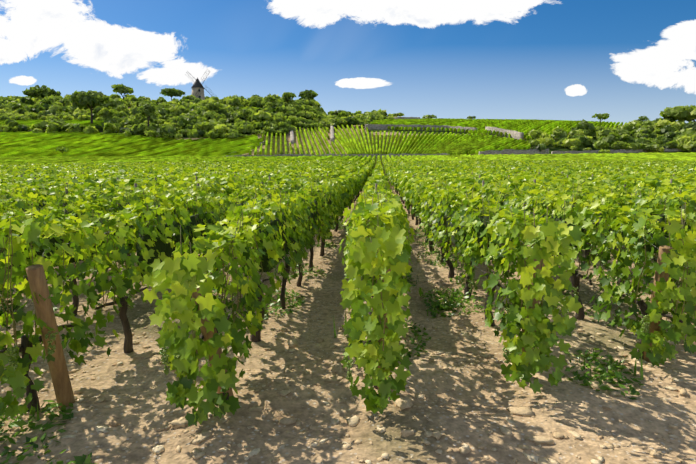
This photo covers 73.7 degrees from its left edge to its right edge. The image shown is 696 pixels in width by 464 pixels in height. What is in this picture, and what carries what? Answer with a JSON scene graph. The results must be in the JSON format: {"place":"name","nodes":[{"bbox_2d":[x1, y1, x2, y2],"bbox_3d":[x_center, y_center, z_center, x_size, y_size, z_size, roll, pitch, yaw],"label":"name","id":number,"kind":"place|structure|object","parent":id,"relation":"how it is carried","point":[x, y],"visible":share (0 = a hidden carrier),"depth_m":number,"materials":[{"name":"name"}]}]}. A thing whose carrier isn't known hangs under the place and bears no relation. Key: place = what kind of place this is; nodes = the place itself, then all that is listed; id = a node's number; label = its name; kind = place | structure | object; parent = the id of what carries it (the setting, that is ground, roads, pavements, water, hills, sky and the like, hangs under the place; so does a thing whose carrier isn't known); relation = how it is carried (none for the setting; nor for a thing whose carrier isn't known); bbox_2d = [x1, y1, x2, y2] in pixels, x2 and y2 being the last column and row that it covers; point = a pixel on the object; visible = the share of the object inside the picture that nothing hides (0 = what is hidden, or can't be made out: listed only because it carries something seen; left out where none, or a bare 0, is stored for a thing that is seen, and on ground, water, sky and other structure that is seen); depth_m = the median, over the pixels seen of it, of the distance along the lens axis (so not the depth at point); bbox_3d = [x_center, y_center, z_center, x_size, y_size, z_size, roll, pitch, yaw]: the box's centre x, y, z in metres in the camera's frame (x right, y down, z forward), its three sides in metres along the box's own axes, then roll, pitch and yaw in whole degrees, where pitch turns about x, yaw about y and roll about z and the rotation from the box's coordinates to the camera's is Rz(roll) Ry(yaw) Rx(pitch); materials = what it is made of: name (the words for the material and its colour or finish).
{"place":"outdoors","nodes":[
{"label":"outdoors","id":0,"kind":"place"},
{"bbox_2d":[0,105,695,463],"bbox_3d":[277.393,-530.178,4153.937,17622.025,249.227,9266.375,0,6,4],"label":"terrain","id":1,"kind":"structure","parent":0,"point":[631,420],"depth_m":3.18,"materials":[{"name":"beige soil"}]},
{"bbox_2d":[22,85,60,97],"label":"tree","id":2,"kind":"object","parent":1,"relation":"on","point":[36,91],"visible":0.81,"depth_m":225.05,"materials":[{"name":"green plant"}]},
{"bbox_2d":[56,147,68,152],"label":"tree","id":3,"kind":"object","parent":1,"relation":"on","point":[61,149],"visible":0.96,"depth_m":120.88,"materials":[{"name":"green plant"}]},
{"bbox_2d":[69,90,109,122],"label":"tree","id":4,"kind":"object","parent":1,"relation":"on","point":[89,99],"visible":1,"depth_m":154.73,"materials":[{"name":"green plant"}]},
{"bbox_2d":[111,84,133,99],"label":"tree","id":5,"kind":"object","parent":1,"relation":"on","point":[121,89],"visible":0.98,"depth_m":204.37,"materials":[{"name":"green plant"}]},
{"bbox_2d":[137,101,156,125],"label":"tree","id":6,"kind":"object","parent":1,"relation":"on","point":[147,109],"visible":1,"depth_m":142.49,"materials":[{"name":"green plant"}]},
{"bbox_2d":[160,88,184,100],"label":"tree","id":7,"kind":"object","parent":1,"relation":"on","point":[170,92],"visible":1,"depth_m":213.98,"materials":[{"name":"green plant"}]},
{"bbox_2d":[185,113,196,119],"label":"tree","id":8,"kind":"object","parent":1,"relation":"on","point":[192,116],"visible":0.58,"depth_m":150.99,"materials":[{"name":"green plant"}]},
{"bbox_2d":[186,70,211,99],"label":"windmill","id":9,"kind":"object","parent":1,"relation":"on","point":[197,87],"visible":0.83,"depth_m":218.12,"materials":[{"name":"stone"}]},
{"bbox_2d":[204,102,223,108],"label":"tree","id":10,"kind":"object","parent":1,"relation":"on","point":[217,105],"visible":0.73,"depth_m":163.40,"materials":[{"name":"green plant"}]},
{"bbox_2d":[238,108,251,121],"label":"tree","id":11,"kind":"object","parent":1,"relation":"on","point":[244,112],"visible":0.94,"depth_m":153.28,"materials":[{"name":"green plant"}]},
{"bbox_2d":[262,95,276,101],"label":"tree","id":12,"kind":"object","parent":1,"relation":"on","point":[270,98],"visible":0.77,"depth_m":185.14,"materials":[{"name":"green plant"}]},
{"bbox_2d":[279,92,295,101],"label":"tree","id":13,"kind":"object","parent":1,"relation":"on","point":[286,96],"visible":0.96,"depth_m":195.29,"materials":[{"name":"green plant"}]},
{"bbox_2d":[298,90,317,99],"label":"tree","id":14,"kind":"object","parent":1,"relation":"on","point":[310,94],"visible":0.94,"depth_m":234.34,"materials":[{"name":"green plant"}]},
{"bbox_2d":[0,106,626,158],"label":"distant vineyard rows","id":15,"kind":"object","parent":1,"relation":"on","point":[17,144],"visible":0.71,"depth_m":131.68,"materials":[{"name":"green plant"}]},
{"bbox_2d":[0,246,683,379],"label":"grape clusters","id":16,"kind":"object","parent":1,"relation":"on","point":[645,327],"visible":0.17,"depth_m":3.15,"materials":[{"name":"green plant"}]},
{"bbox_2d":[11,161,674,240],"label":"row stakes","id":17,"kind":"object","parent":1,"relation":"on","point":[135,185],"visible":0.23,"depth_m":13.20,"materials":[{"name":"brown wood"}]},
{"bbox_2d":[0,117,687,159],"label":"stone walls","id":18,"kind":"structure","parent":1,"relation":"on","point":[516,135],"depth_m":125.81,"materials":[{"name":"beige stone"}]},
{"bbox_2d":[0,189,689,411],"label":"grapevine trunks","id":19,"kind":"object","parent":1,"relation":"on","point":[128,338],"visible":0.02,"depth_m":4.49,"materials":[{"name":"brown wood"}]},
{"bbox_2d":[0,194,690,277],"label":"grapevine shoots","id":20,"kind":"object","parent":1,"relation":"on","point":[166,248],"visible":0.08,"depth_m":4.92,"materials":[{"name":"green plant"}]},
{"bbox_2d":[0,177,695,427],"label":"vine leaves","id":21,"kind":"object","parent":1,"relation":"on","point":[183,276],"visible":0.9,"depth_m":3.27,"materials":[{"name":"green plant"}]},
{"bbox_2d":[0,93,695,153],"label":"trees","id":22,"kind":"object","parent":1,"relation":"on","point":[169,119],"visible":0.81,"depth_m":154.43,"materials":[{"name":"green plant"}]},
{"bbox_2d":[0,169,695,214],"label":"vine leaves","id":23,"kind":"object","parent":1,"relation":"on","point":[401,182],"visible":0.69,"depth_m":13.07,"materials":[{"name":"green plant"}]},
{"bbox_2d":[0,227,695,463],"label":"field stones","id":24,"kind":"object","parent":1,"relation":"on","point":[403,402],"visible":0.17,"depth_m":2.96,"materials":[{"name":"beige stone"}]},
{"bbox_2d":[0,159,695,182],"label":"vine leaves","id":25,"kind":"object","parent":1,"relation":"on","point":[403,166],"visible":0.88,"depth_m":42.52,"materials":[{"name":"green plant"}]},
{"bbox_2d":[0,219,695,463],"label":"weeds","id":26,"kind":"object","parent":1,"relation":"on","point":[19,422],"visible":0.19,"depth_m":3.75,"materials":[{"name":"green plant"}]},
{"bbox_2d":[0,152,695,212],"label":"grapevines","id":27,"kind":"object","parent":1,"relation":"on","point":[674,157],"visible":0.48,"depth_m":93.41,"materials":[{"name":"green plant"}]},
{"bbox_2d":[26,245,672,407],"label":"wooden posts","id":28,"kind":"object","parent":1,"relation":"on","point":[58,369],"visible":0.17,"depth_m":2.88,"materials":[{"name":"brown wood"}]},
{"bbox_2d":[1,184,695,325],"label":"trellis wires","id":29,"kind":"object","parent":28,"relation":"attached to","point":[282,259],"depth_m":3.86,"materials":[{"name":"grey"}]},
{"bbox_2d":[392,113,403,116],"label":"tree","id":30,"kind":"object","parent":1,"relation":"on","point":[398,114],"visible":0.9,"depth_m":199.59,"materials":[{"name":"green plant"}]},
{"bbox_2d":[422,114,436,118],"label":"tree","id":31,"kind":"object","parent":1,"relation":"on","point":[429,116],"visible":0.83,"depth_m":198.62,"materials":[{"name":"green plant"}]},
{"bbox_2d":[592,113,609,122],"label":"tree","id":32,"kind":"object","parent":1,"relation":"on","point":[602,116],"visible":0.98,"depth_m":179.20,"materials":[{"name":"green plant"}]},
{"bbox_2d":[638,116,648,121],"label":"tree","id":33,"kind":"object","parent":1,"relation":"on","point":[643,118],"visible":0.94,"depth_m":188.33,"materials":[{"name":"green plant"}]},
{"bbox_2d":[652,117,675,124],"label":"tree","id":34,"kind":"object","parent":1,"relation":"on","point":[671,119],"visible":0.4,"depth_m":159.10,"materials":[{"name":"green plant"}]},
{"bbox_2d":[659,105,695,121],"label":"tree","id":35,"kind":"object","parent":1,"relation":"on","point":[683,113],"visible":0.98,"depth_m":155.62,"materials":[{"name":"green plant"}]},
{"bbox_2d":[0,178,695,360],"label":"vine shoots","id":36,"kind":"object","parent":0,"point":[193,335],"visible":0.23,"depth_m":3.52,"materials":[{"name":"green plant"}]},
{"bbox_2d":[0,0,695,124],"label":"sky","id":37,"kind":"structure","parent":0,"point":[495,69],"materials":[{"name":"blue"}]}
]}

